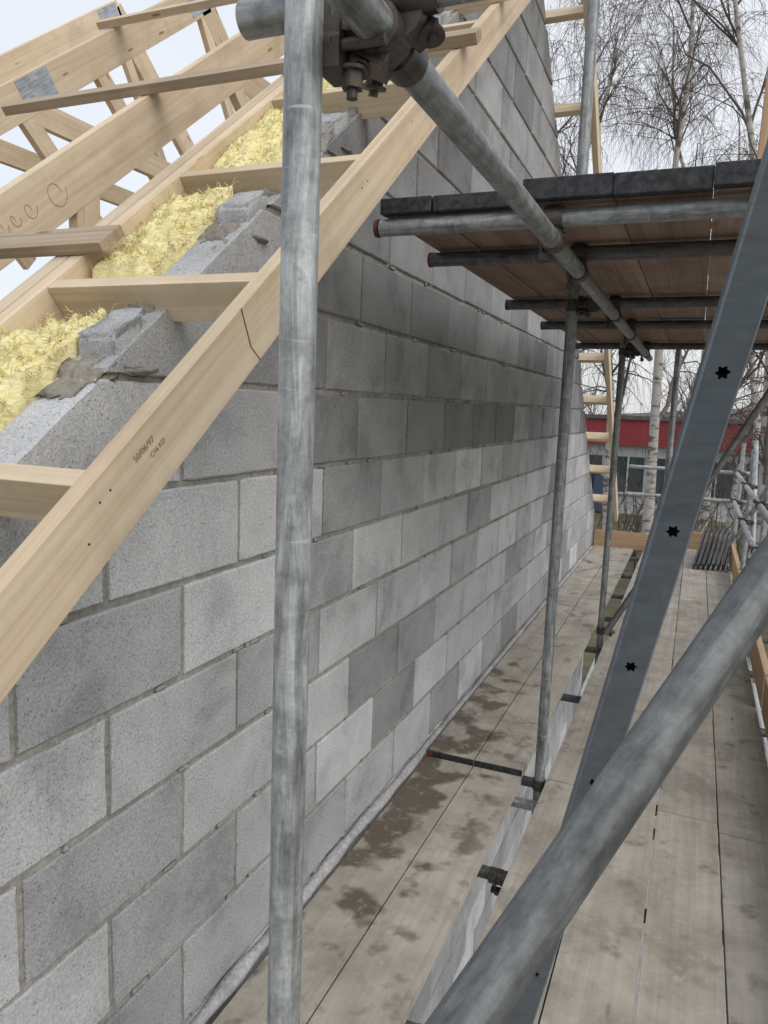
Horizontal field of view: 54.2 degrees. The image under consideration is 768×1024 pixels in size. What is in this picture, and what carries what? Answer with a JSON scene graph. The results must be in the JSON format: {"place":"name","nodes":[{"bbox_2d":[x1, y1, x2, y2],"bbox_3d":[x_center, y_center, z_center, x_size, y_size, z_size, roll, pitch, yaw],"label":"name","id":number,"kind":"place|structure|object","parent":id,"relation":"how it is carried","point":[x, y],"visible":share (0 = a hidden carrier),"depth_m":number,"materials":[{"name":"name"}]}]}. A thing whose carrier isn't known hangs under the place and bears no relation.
{"place":"outdoors","nodes":[
{"label":"outdoors","id":0,"kind":"place"},
{"bbox_2d":[0,0,767,413],"label":"sky","id":1,"kind":"structure","parent":0,"point":[21,21],"materials":[{"name":"white"}]},
{"bbox_2d":[580,658,767,1023],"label":"concrete path","id":2,"kind":"structure","parent":0,"point":[581,693],"depth_m":6.57,"materials":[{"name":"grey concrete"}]},
{"bbox_2d":[0,0,593,1023],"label":"gable block wall","id":3,"kind":"structure","parent":2,"relation":"on","point":[136,710],"depth_m":2.01,"materials":[{"name":"concrete"}]},
{"bbox_2d":[33,10,461,400],"bbox_3d":[-0.439,-0.506,1.618,0.154,3.986,5.134,5,9,22],"label":"verge packing","id":4,"kind":"object","parent":3,"relation":"attached to","point":[113,332],"visible":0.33,"depth_m":1.45,"materials":[{"name":"concrete"}]},
{"bbox_2d":[189,545,593,1023],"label":"base mortar fillet","id":5,"kind":"object","parent":3,"relation":"attached to","point":[231,980],"visible":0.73,"depth_m":2.56,"materials":[{"name":"grey concrete"}]},
{"bbox_2d":[212,0,767,1023],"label":"scaffold","id":6,"kind":"object","parent":2,"relation":"on","point":[618,260],"visible":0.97,"depth_m":2.07,"materials":[{"name":"metal"}]},
{"bbox_2d":[0,0,618,703],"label":"gable ladder","id":7,"kind":"object","parent":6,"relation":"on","point":[52,566],"visible":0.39,"depth_m":1.39,"materials":[{"name":"beige wood"}]},
{"bbox_2d":[133,435,152,462],"bbox_3d":[-0.353,-0.093,1.106,0.001,0.011,0.053,5,47,22],"label":"timber stamp","id":8,"kind":"object","parent":7,"relation":"attached to","point":[143,449],"visible":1,"depth_m":1.11},
{"bbox_2d":[151,438,164,456],"bbox_3d":[-0.341,-0.098,1.135,0.001,0.008,0.040,5,47,22],"label":"timber stamp grade","id":9,"kind":"object","parent":7,"relation":"attached to","point":[159,445],"visible":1,"depth_m":1.14,"materials":[{"name":"black paint"}]},
{"bbox_2d":[0,78,365,431],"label":"glass wool insulation","id":10,"kind":"object","parent":7,"relation":"attached to","point":[163,241],"visible":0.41,"depth_m":1.65},
{"bbox_2d":[0,121,411,545],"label":"carpenter marks","id":11,"kind":"object","parent":7,"relation":"attached to","point":[63,205],"visible":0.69,"depth_m":2.19},
{"bbox_2d":[503,139,767,1023],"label":"perforated steel strut","id":12,"kind":"object","parent":6,"relation":"attached to","point":[740,309],"visible":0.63,"depth_m":1.01,"materials":[{"name":"grey metal"}]},
{"bbox_2d":[692,526,733,571],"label":"stacked steel brackets","id":13,"kind":"object","parent":6,"relation":"on","point":[700,561],"visible":0.96,"depth_m":7.80,"materials":[{"name":"grey metal"}]},
{"bbox_2d":[581,511,767,687],"bbox_3d":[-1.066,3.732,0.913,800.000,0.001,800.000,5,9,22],"label":"ground","id":14,"kind":"structure","parent":0,"point":[612,607],"depth_m":16.51,"materials":[{"name":"grey plant"}]},
{"bbox_2d":[546,0,696,529],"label":"bare birch tree","id":15,"kind":"object","parent":14,"relation":"on","point":[606,477],"visible":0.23,"depth_m":16.13,"materials":[{"name":"brown plant"}]},
{"bbox_2d":[547,0,706,383],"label":"bare birch tree","id":16,"kind":"object","parent":14,"relation":"on","point":[560,130],"visible":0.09,"depth_m":11.41,"materials":[{"name":"brown plant"}]},
{"bbox_2d":[546,0,724,476],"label":"bare birch tree","id":17,"kind":"object","parent":14,"relation":"on","point":[606,94],"visible":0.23,"depth_m":14.92,"materials":[{"name":"brown plant"}]},
{"bbox_2d":[549,0,767,561],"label":"bare birch tree","id":18,"kind":"object","parent":14,"relation":"on","point":[748,116],"visible":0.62,"depth_m":10.17,"materials":[{"name":"brown plant"}]},
{"bbox_2d":[550,0,767,557],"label":"bare birch tree","id":19,"kind":"object","parent":14,"relation":"on","point":[649,502],"visible":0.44,"depth_m":12.68,"materials":[{"name":"brown plant"}]},
{"bbox_2d":[578,329,764,532],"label":"distant trees","id":20,"kind":"object","parent":14,"relation":"on","point":[731,506],"visible":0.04,"depth_m":27.51,"materials":[{"name":"plant"}]},
{"bbox_2d":[585,414,760,522],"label":"red fascia building","id":21,"kind":"structure","parent":14,"relation":"on","point":[629,428],"depth_m":29.19,"materials":[{"name":"metal"}]},
{"bbox_2d":[584,410,767,594],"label":"scrub bushes","id":22,"kind":"object","parent":14,"relation":"on","point":[627,521],"visible":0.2,"depth_m":19.52,"materials":[{"name":"plant"}]},
{"bbox_2d":[589,0,767,532],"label":"bare birch tree","id":23,"kind":"object","parent":14,"relation":"on","point":[704,516],"visible":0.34,"depth_m":17.57,"materials":[{"name":"brown plant"}]},
{"bbox_2d":[657,62,765,557],"bbox_3d":[10.247,-6.137,21.586,5.112,14.715,6.756,2,8,1],"label":"bare birch tree","id":24,"kind":"object","parent":14,"relation":"on","point":[756,423],"visible":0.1,"depth_m":21.75,"materials":[{"name":"brown plant"}]},
{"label":"side walls","id":25,"kind":"object","parent":14,"relation":"on","visible":0},
{"bbox_2d":[0,0,283,312],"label":"roof trusses","id":26,"kind":"object","parent":25,"relation":"on","point":[88,166],"visible":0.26,"depth_m":3.10,"materials":[{"name":"beige wood"}]},
{"bbox_2d":[14,0,207,99],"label":"nail plates","id":27,"kind":"object","parent":26,"relation":"on","point":[38,83],"visible":0.54,"depth_m":3.66,"materials":[{"name":"metal"}]},
{"bbox_2d":[0,0,507,258],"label":"temporary battens","id":28,"kind":"object","parent":26,"relation":"attached to","point":[72,241],"visible":0.81,"depth_m":2.54,"materials":[{"name":"beige wood"}]},
{"bbox_2d":[600,408,761,419],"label":"hills","id":29,"kind":"structure","parent":0,"point":[645,414],"depth_m":150.67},
{"bbox_2d":[757,67,767,158],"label":"timber ladder","id":30,"kind":"object","parent":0,"point":[763,137],"depth_m":2.61,"materials":[{"name":"beige wood"}]}
]}

